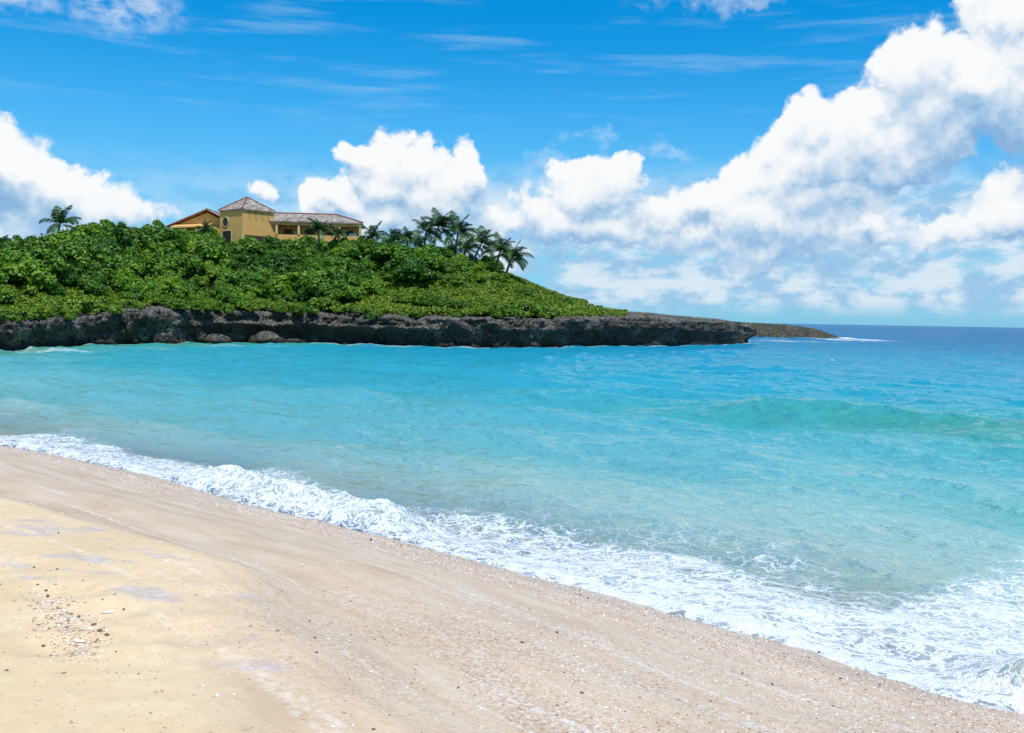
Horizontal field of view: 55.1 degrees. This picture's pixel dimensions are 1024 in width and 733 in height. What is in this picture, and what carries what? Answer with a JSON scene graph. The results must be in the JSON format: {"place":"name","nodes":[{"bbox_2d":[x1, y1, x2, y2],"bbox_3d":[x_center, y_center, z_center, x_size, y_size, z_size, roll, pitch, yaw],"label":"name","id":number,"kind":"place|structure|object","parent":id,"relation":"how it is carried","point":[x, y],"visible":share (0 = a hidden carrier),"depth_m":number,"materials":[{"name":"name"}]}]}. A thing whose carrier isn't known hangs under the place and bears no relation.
{"place":"outdoors","nodes":[
{"label":"outdoors","id":0,"kind":"place"},
{"bbox_2d":[0,249,756,349],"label":"headland","id":1,"kind":"structure","parent":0,"point":[153,323],"depth_m":102.25,"materials":[{"name":"grey stone"}]},
{"bbox_2d":[0,289,18,302],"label":"shrub","id":2,"kind":"object","parent":1,"relation":"on","point":[5,295],"visible":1,"depth_m":79.78,"materials":[{"name":"green plant"}]},
{"bbox_2d":[3,310,23,321],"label":"shrub","id":3,"kind":"object","parent":1,"relation":"on","point":[17,315],"visible":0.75,"depth_m":74.38,"materials":[{"name":"green plant"}]},
{"bbox_2d":[6,304,48,320],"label":"shrub","id":4,"kind":"object","parent":1,"relation":"on","point":[35,312],"visible":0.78,"depth_m":77.46,"materials":[{"name":"green plant"}]},
{"bbox_2d":[1,252,59,288],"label":"sea grape shrub","id":5,"kind":"object","parent":1,"relation":"on","point":[30,271],"visible":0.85,"depth_m":88.80,"materials":[{"name":"green plant"}]},
{"bbox_2d":[1,245,71,284],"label":"sea grape shrub","id":6,"kind":"object","parent":1,"relation":"on","point":[55,263],"visible":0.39,"depth_m":92.76,"materials":[{"name":"green plant"}]},
{"bbox_2d":[21,233,57,249],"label":"sea grape shrub","id":7,"kind":"object","parent":1,"relation":"on","point":[45,241],"visible":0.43,"depth_m":104.22,"materials":[{"name":"green plant"}]},
{"bbox_2d":[30,295,61,305],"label":"shrub","id":8,"kind":"object","parent":1,"relation":"on","point":[45,299],"visible":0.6,"depth_m":85.32,"materials":[{"name":"green plant"}]},
{"bbox_2d":[36,281,67,295],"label":"sea grape shrub","id":9,"kind":"object","parent":1,"relation":"on","point":[59,290],"visible":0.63,"depth_m":90.33,"materials":[{"name":"green plant"}]},
{"bbox_2d":[39,204,81,233],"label":"coconut palm","id":10,"kind":"object","parent":1,"relation":"on","point":[58,214],"visible":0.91,"depth_m":111.04,"materials":[{"name":"green plant"}]},
{"bbox_2d":[46,305,77,319],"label":"shrub","id":11,"kind":"object","parent":1,"relation":"on","point":[57,311],"visible":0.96,"depth_m":82.19,"materials":[{"name":"green plant"}]},
{"bbox_2d":[52,266,79,285],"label":"sea grape shrub","id":12,"kind":"object","parent":1,"relation":"on","point":[68,277],"visible":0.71,"depth_m":95.18,"materials":[{"name":"green plant"}]},
{"bbox_2d":[51,240,93,268],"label":"sea grape shrub","id":13,"kind":"object","parent":1,"relation":"on","point":[79,253],"visible":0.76,"depth_m":100.80,"materials":[{"name":"green plant"}]},
{"bbox_2d":[50,229,99,248],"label":"sea grape shrub","id":14,"kind":"object","parent":1,"relation":"on","point":[62,235],"visible":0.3,"depth_m":106.08,"materials":[{"name":"green plant"}]},
{"bbox_2d":[57,296,103,311],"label":"shrub","id":15,"kind":"object","parent":1,"relation":"on","point":[88,302],"visible":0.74,"depth_m":87.69,"materials":[{"name":"green plant"}]},
{"bbox_2d":[61,234,100,260],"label":"sea grape shrub","id":16,"kind":"object","parent":1,"relation":"on","point":[88,242],"visible":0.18,"depth_m":104.59,"materials":[{"name":"green plant"}]},
{"bbox_2d":[65,222,106,236],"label":"sea grape shrub","id":17,"kind":"object","parent":1,"relation":"on","point":[89,230],"visible":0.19,"depth_m":114.09,"materials":[{"name":"green plant"}]},
{"bbox_2d":[74,271,108,295],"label":"sea grape shrub","id":18,"kind":"object","parent":1,"relation":"on","point":[91,283],"visible":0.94,"depth_m":95.51,"materials":[{"name":"green plant"}]},
{"bbox_2d":[78,261,113,284],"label":"sea grape shrub","id":19,"kind":"object","parent":1,"relation":"on","point":[97,267],"visible":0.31,"depth_m":99.43,"materials":[{"name":"green plant"}]},
{"bbox_2d":[67,243,129,270],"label":"sea grape shrub","id":20,"kind":"object","parent":1,"relation":"on","point":[107,257],"visible":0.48,"depth_m":101.50,"materials":[{"name":"green plant"}]},
{"bbox_2d":[88,303,124,314],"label":"shrub","id":21,"kind":"object","parent":1,"relation":"on","point":[114,309],"visible":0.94,"depth_m":89.75,"materials":[{"name":"green plant"}]},
{"bbox_2d":[90,235,125,253],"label":"sea grape shrub","id":22,"kind":"object","parent":1,"relation":"on","point":[116,247],"visible":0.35,"depth_m":109.44,"materials":[{"name":"green plant"}]},
{"bbox_2d":[94,226,140,254],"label":"sea grape shrub","id":23,"kind":"object","parent":1,"relation":"on","point":[125,240],"visible":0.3,"depth_m":111.52,"materials":[{"name":"green plant"}]},
{"bbox_2d":[118,286,146,300],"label":"sea grape shrub","id":24,"kind":"object","parent":1,"relation":"on","point":[137,293],"visible":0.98,"depth_m":96.91,"materials":[{"name":"green plant"}]},
{"bbox_2d":[119,247,145,261],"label":"sea grape shrub","id":25,"kind":"object","parent":1,"relation":"on","point":[130,252],"visible":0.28,"depth_m":109.74,"materials":[{"name":"green plant"}]},
{"bbox_2d":[109,268,160,291],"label":"sea grape shrub","id":26,"kind":"object","parent":1,"relation":"on","point":[126,280],"visible":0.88,"depth_m":99.02,"materials":[{"name":"green plant"}]},
{"bbox_2d":[126,256,168,280],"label":"sea grape shrub","id":27,"kind":"object","parent":1,"relation":"on","point":[151,269],"visible":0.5,"depth_m":104.83,"materials":[{"name":"green plant"}]},
{"bbox_2d":[142,289,164,303],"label":"sea grape shrub","id":28,"kind":"object","parent":1,"relation":"on","point":[154,296],"visible":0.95,"depth_m":97.69,"materials":[{"name":"green plant"}]},
{"bbox_2d":[139,252,170,273],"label":"sea grape shrub","id":29,"kind":"object","parent":1,"relation":"on","point":[155,256],"visible":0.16,"depth_m":108.20,"materials":[{"name":"green plant"}]},
{"bbox_2d":[141,239,175,253],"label":"sea grape shrub","id":30,"kind":"object","parent":1,"relation":"on","point":[152,247],"visible":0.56,"depth_m":115.74,"materials":[{"name":"green plant"}]},
{"bbox_2d":[133,224,188,254],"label":"sea grape shrub","id":31,"kind":"object","parent":1,"relation":"on","point":[157,235],"visible":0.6,"depth_m":118.18,"materials":[{"name":"green plant"}]},
{"bbox_2d":[155,276,182,293],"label":"sea grape shrub","id":32,"kind":"object","parent":1,"relation":"on","point":[170,284],"visible":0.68,"depth_m":102.44,"materials":[{"name":"green plant"}]},
{"bbox_2d":[156,251,186,275],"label":"sea grape shrub","id":33,"kind":"object","parent":1,"relation":"on","point":[173,261],"visible":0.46,"depth_m":110.35,"materials":[{"name":"green plant"}]},
{"bbox_2d":[164,298,190,309],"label":"shrub","id":34,"kind":"object","parent":1,"relation":"on","point":[177,303],"visible":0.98,"depth_m":96.52,"materials":[{"name":"green plant"}]},
{"bbox_2d":[172,285,195,300],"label":"sea grape shrub","id":35,"kind":"object","parent":1,"relation":"on","point":[185,292],"visible":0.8,"depth_m":101.86,"materials":[{"name":"green plant"}]},
{"bbox_2d":[172,251,205,275],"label":"sea grape shrub","id":36,"kind":"object","parent":1,"relation":"on","point":[193,264],"visible":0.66,"depth_m":113.20,"materials":[{"name":"green plant"}]},
{"bbox_2d":[186,290,216,304],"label":"sea grape shrub","id":37,"kind":"object","parent":1,"relation":"on","point":[200,296],"visible":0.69,"depth_m":101.20,"materials":[{"name":"green plant"}]},
{"bbox_2d":[187,299,216,310],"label":"shrub","id":38,"kind":"object","parent":1,"relation":"on","point":[203,306],"visible":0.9,"depth_m":98.68,"materials":[{"name":"green plant"}]},
{"bbox_2d":[190,231,230,249],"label":"sea grape shrub","id":39,"kind":"object","parent":1,"relation":"on","point":[212,238],"visible":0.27,"depth_m":124.52,"materials":[{"name":"green plant"}]},
{"bbox_2d":[191,239,235,268],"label":"sea grape shrub","id":40,"kind":"object","parent":1,"relation":"on","point":[205,250],"visible":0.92,"depth_m":118.04,"materials":[{"name":"green plant"}]},
{"bbox_2d":[206,285,226,299],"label":"sea grape shrub","id":41,"kind":"object","parent":1,"relation":"on","point":[216,290],"visible":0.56,"depth_m":106.95,"materials":[{"name":"green plant"}]},
{"bbox_2d":[203,265,231,283],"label":"sea grape shrub","id":42,"kind":"object","parent":1,"relation":"on","point":[213,272],"visible":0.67,"depth_m":112.89,"materials":[{"name":"green plant"}]},
{"bbox_2d":[214,301,235,313],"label":"shrub","id":43,"kind":"object","parent":1,"relation":"on","point":[226,308],"visible":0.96,"depth_m":101.16,"materials":[{"name":"green plant"}]},
{"bbox_2d":[217,287,244,304],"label":"sea grape shrub","id":44,"kind":"object","parent":1,"relation":"on","point":[232,297],"visible":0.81,"depth_m":104.71,"materials":[{"name":"green plant"}]},
{"bbox_2d":[229,250,262,271],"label":"sea grape shrub","id":45,"kind":"object","parent":1,"relation":"on","point":[243,259],"visible":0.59,"depth_m":119.39,"materials":[{"name":"green plant"}]},
{"bbox_2d":[224,269,269,292],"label":"sea grape shrub","id":46,"kind":"object","parent":1,"relation":"on","point":[244,280],"visible":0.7,"depth_m":111.71,"materials":[{"name":"green plant"}]},
{"bbox_2d":[234,299,261,311],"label":"shrub","id":47,"kind":"object","parent":1,"relation":"on","point":[247,305],"visible":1,"depth_m":103.92,"materials":[{"name":"green plant"}]},
{"bbox_2d":[229,236,268,257],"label":"sea grape shrub","id":48,"kind":"object","parent":1,"relation":"on","point":[253,246],"visible":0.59,"depth_m":123.75,"materials":[{"name":"green plant"}]},
{"bbox_2d":[245,284,276,299],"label":"sea grape shrub","id":49,"kind":"object","parent":1,"relation":"on","point":[267,292],"visible":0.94,"depth_m":110.59,"materials":[{"name":"green plant"}]},
{"bbox_2d":[166,196,363,242],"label":"villa","id":50,"kind":"object","parent":1,"relation":"on","point":[242,218],"visible":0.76,"depth_m":142.29,"materials":[{"name":"paint"}]},
{"bbox_2d":[249,255,287,278],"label":"sea grape shrub","id":51,"kind":"object","parent":1,"relation":"on","point":[268,268],"visible":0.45,"depth_m":116.71,"materials":[{"name":"green plant"}]},
{"bbox_2d":[266,239,288,250],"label":"sea grape shrub","id":52,"kind":"object","parent":1,"relation":"on","point":[273,245],"visible":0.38,"depth_m":129.66,"materials":[{"name":"green plant"}]},
{"bbox_2d":[265,298,290,312],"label":"shrub","id":53,"kind":"object","parent":1,"relation":"on","point":[281,305],"visible":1,"depth_m":106.14,"materials":[{"name":"green plant"}]},
{"bbox_2d":[263,250,305,271],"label":"sea grape shrub","id":54,"kind":"object","parent":1,"relation":"on","point":[279,260],"visible":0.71,"depth_m":121.66,"materials":[{"name":"green plant"}]},
{"bbox_2d":[275,289,297,303],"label":"sea grape shrub","id":55,"kind":"object","parent":1,"relation":"on","point":[291,296],"visible":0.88,"depth_m":111.32,"materials":[{"name":"green plant"}]},
{"bbox_2d":[268,270,321,295],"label":"sea grape shrub","id":56,"kind":"object","parent":1,"relation":"on","point":[283,281],"visible":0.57,"depth_m":113.12,"materials":[{"name":"green plant"}]},
{"bbox_2d":[280,237,315,255],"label":"sea grape shrub","id":57,"kind":"object","parent":1,"relation":"on","point":[300,245],"visible":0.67,"depth_m":127.15,"materials":[{"name":"green plant"}]},
{"bbox_2d":[290,306,319,315],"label":"shrub","id":58,"kind":"object","parent":1,"relation":"on","point":[299,311],"visible":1,"depth_m":105.91,"materials":[{"name":"green plant"}]},
{"bbox_2d":[0,248,627,316],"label":"ground cover","id":59,"kind":"object","parent":1,"relation":"on","point":[511,288],"visible":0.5,"depth_m":110.31,"materials":[{"name":"green plant"}]},
{"bbox_2d":[296,273,331,298],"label":"sea grape shrub","id":60,"kind":"object","parent":1,"relation":"on","point":[310,284],"visible":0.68,"depth_m":111.75,"materials":[{"name":"green plant"}]},
{"bbox_2d":[304,218,335,244],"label":"coconut palm","id":61,"kind":"object","parent":1,"relation":"on","point":[317,225],"visible":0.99,"depth_m":129.17,"materials":[{"name":"green plant"}]},
{"bbox_2d":[305,296,341,308],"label":"shrub","id":62,"kind":"object","parent":1,"relation":"on","point":[318,301],"visible":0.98,"depth_m":108.63,"materials":[{"name":"green plant"}]},
{"bbox_2d":[312,264,352,278],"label":"sea grape shrub","id":63,"kind":"object","parent":1,"relation":"on","point":[326,271],"visible":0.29,"depth_m":114.84,"materials":[{"name":"green plant"}]},
{"bbox_2d":[320,272,356,295],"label":"sea grape shrub","id":64,"kind":"object","parent":1,"relation":"on","point":[332,280],"visible":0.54,"depth_m":111.73,"materials":[{"name":"green plant"}]},
{"bbox_2d":[322,255,361,272],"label":"sea grape shrub","id":65,"kind":"object","parent":1,"relation":"on","point":[348,263],"visible":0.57,"depth_m":119.53,"materials":[{"name":"green plant"}]},
{"bbox_2d":[328,240,358,260],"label":"sea grape shrub","id":66,"kind":"object","parent":1,"relation":"on","point":[346,245],"visible":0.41,"depth_m":126.56,"materials":[{"name":"green plant"}]},
{"bbox_2d":[323,275,369,300],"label":"sea grape shrub","id":67,"kind":"object","parent":1,"relation":"on","point":[350,291],"visible":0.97,"depth_m":109.46,"materials":[{"name":"green plant"}]},
{"bbox_2d":[338,268,378,282],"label":"sea grape shrub","id":68,"kind":"object","parent":1,"relation":"on","point":[368,274],"visible":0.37,"depth_m":113.94,"materials":[{"name":"green plant"}]},
{"bbox_2d":[348,242,389,259],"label":"sea grape shrub","id":69,"kind":"object","parent":1,"relation":"on","point":[360,251],"visible":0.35,"depth_m":124.85,"materials":[{"name":"green plant"}]},
{"bbox_2d":[360,255,381,269],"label":"sea grape shrub","id":70,"kind":"object","parent":1,"relation":"on","point":[365,261],"visible":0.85,"depth_m":121.57,"materials":[{"name":"green plant"}]},
{"bbox_2d":[358,277,387,295],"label":"sea grape shrub","id":71,"kind":"object","parent":1,"relation":"on","point":[377,285],"visible":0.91,"depth_m":111.66,"materials":[{"name":"green plant"}]},
{"bbox_2d":[356,221,389,241],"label":"coconut palm","id":72,"kind":"object","parent":1,"relation":"on","point":[372,232],"visible":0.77,"depth_m":132.88,"materials":[{"name":"green plant"}]},
{"bbox_2d":[363,307,382,319],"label":"shrub","id":73,"kind":"object","parent":1,"relation":"on","point":[370,314],"visible":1,"depth_m":102.57,"materials":[{"name":"green plant"}]},
{"bbox_2d":[369,241,412,262],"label":"sea grape shrub","id":74,"kind":"object","parent":1,"relation":"on","point":[381,252],"visible":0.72,"depth_m":122.23,"materials":[{"name":"green plant"}]},
{"bbox_2d":[382,228,410,247],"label":"coconut palm","id":75,"kind":"object","parent":1,"relation":"on","point":[397,235],"visible":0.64,"depth_m":134.79,"materials":[{"name":"green plant"}]},
{"bbox_2d":[392,290,414,302],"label":"shrub","id":76,"kind":"object","parent":1,"relation":"on","point":[402,296],"visible":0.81,"depth_m":106.58,"materials":[{"name":"green plant"}]},
{"bbox_2d":[383,251,430,273],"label":"sea grape shrub","id":77,"kind":"object","parent":1,"relation":"on","point":[397,259],"visible":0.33,"depth_m":116.32,"materials":[{"name":"green plant"}]},
{"bbox_2d":[390,258,441,282],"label":"sea grape shrub","id":78,"kind":"object","parent":1,"relation":"on","point":[410,270],"visible":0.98,"depth_m":113.12,"materials":[{"name":"green plant"}]},
{"bbox_2d":[400,229,432,249],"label":"coconut palm","id":79,"kind":"object","parent":1,"relation":"on","point":[419,243],"visible":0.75,"depth_m":132.21,"materials":[{"name":"green plant"}]},
{"bbox_2d":[411,289,438,305],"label":"shrub","id":80,"kind":"object","parent":1,"relation":"on","point":[429,298],"visible":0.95,"depth_m":104.94,"materials":[{"name":"green plant"}]},
{"bbox_2d":[409,216,441,247],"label":"coconut palm","id":81,"kind":"object","parent":1,"relation":"on","point":[430,231],"visible":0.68,"depth_m":137.01,"materials":[{"name":"green plant"}]},
{"bbox_2d":[412,243,449,268],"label":"sea grape shrub","id":82,"kind":"object","parent":1,"relation":"on","point":[429,256],"visible":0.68,"depth_m":119.41,"materials":[{"name":"green plant"}]},
{"bbox_2d":[419,207,455,245],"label":"coconut palm","id":83,"kind":"object","parent":1,"relation":"on","point":[437,221],"visible":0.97,"depth_m":134.85,"materials":[{"name":"green plant"}]},
{"bbox_2d":[431,260,455,272],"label":"sea grape shrub","id":84,"kind":"object","parent":1,"relation":"on","point":[447,267],"visible":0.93,"depth_m":118.41,"materials":[{"name":"green plant"}]},
{"bbox_2d":[433,235,466,260],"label":"coconut palm","id":85,"kind":"object","parent":1,"relation":"on","point":[451,246],"visible":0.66,"depth_m":129.07,"materials":[{"name":"green plant"}]},
{"bbox_2d":[433,298,471,307],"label":"shrub","id":86,"kind":"object","parent":1,"relation":"on","point":[448,302],"visible":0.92,"depth_m":104.21,"materials":[{"name":"green plant"}]},
{"bbox_2d":[439,273,470,286],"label":"shrub","id":87,"kind":"object","parent":1,"relation":"on","point":[457,280],"visible":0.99,"depth_m":113.29,"materials":[{"name":"green plant"}]},
{"bbox_2d":[440,210,478,254],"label":"coconut palm","id":88,"kind":"object","parent":1,"relation":"on","point":[458,228],"visible":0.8,"depth_m":135.79,"materials":[{"name":"green plant"}]},
{"bbox_2d":[450,233,482,259],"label":"coconut palm","id":89,"kind":"object","parent":1,"relation":"on","point":[466,243],"visible":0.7,"depth_m":130.06,"materials":[{"name":"green plant"}]},
{"bbox_2d":[454,260,479,272],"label":"sea grape shrub","id":90,"kind":"object","parent":1,"relation":"on","point":[473,266],"visible":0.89,"depth_m":120.62,"materials":[{"name":"green plant"}]},
{"bbox_2d":[462,270,487,282],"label":"shrub","id":91,"kind":"object","parent":1,"relation":"on","point":[471,275],"visible":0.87,"depth_m":116.22,"materials":[{"name":"green plant"}]},
{"bbox_2d":[464,225,494,261],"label":"coconut palm","id":92,"kind":"object","parent":1,"relation":"on","point":[479,238],"visible":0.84,"depth_m":127.30,"materials":[{"name":"green plant"}]},
{"bbox_2d":[479,232,515,267],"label":"coconut palm","id":93,"kind":"object","parent":1,"relation":"on","point":[499,248],"visible":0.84,"depth_m":123.36,"materials":[{"name":"green plant"}]},
{"bbox_2d":[488,302,525,317],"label":"shrub","id":94,"kind":"object","parent":1,"relation":"on","point":[505,309],"visible":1,"depth_m":101.60,"materials":[{"name":"green plant"}]},
{"bbox_2d":[490,239,533,273],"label":"coconut palm","id":95,"kind":"object","parent":1,"relation":"on","point":[520,259],"visible":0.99,"depth_m":122.30,"materials":[{"name":"green plant"}]},
{"bbox_2d":[529,304,558,318],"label":"shrub","id":96,"kind":"object","parent":1,"relation":"on","point":[543,311],"visible":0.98,"depth_m":104.69,"materials":[{"name":"green plant"}]},
{"bbox_2d":[0,323,1023,713],"bbox_3d":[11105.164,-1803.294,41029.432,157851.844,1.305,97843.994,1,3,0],"label":"sea","id":97,"kind":"structure","parent":0,"point":[880,463],"depth_m":22.49,"materials":[{"name":"liquid"}]},
{"bbox_2d":[202,334,232,343],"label":"boulder","id":98,"kind":"object","parent":97,"relation":"in","point":[214,338],"visible":0.62,"depth_m":99.26,"materials":[{"name":"grey stone"}]},
{"bbox_2d":[248,331,284,343],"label":"boulder","id":99,"kind":"object","parent":97,"relation":"in","point":[264,337],"visible":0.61,"depth_m":102.07,"materials":[{"name":"grey stone"}]},
{"bbox_2d":[0,419,1023,732],"bbox_3d":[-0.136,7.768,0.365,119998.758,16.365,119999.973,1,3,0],"label":"beach","id":100,"kind":"structure","parent":0,"point":[132,573],"depth_m":6.29,"materials":[{"name":"beige sand"}]},
{"bbox_2d":[0,446,1023,732],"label":"shell grit","id":101,"kind":"object","parent":100,"relation":"on","point":[102,466],"visible":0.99,"depth_m":7.37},
{"bbox_2d":[0,0,1023,327],"label":"sky","id":102,"kind":"structure","parent":0,"point":[846,162],"materials":[{"name":"blue"}]},
{"bbox_2d":[743,322,839,337],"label":"rocky spit","id":103,"kind":"structure","parent":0,"point":[774,330],"depth_m":213.21,"materials":[{"name":"grey stone"}]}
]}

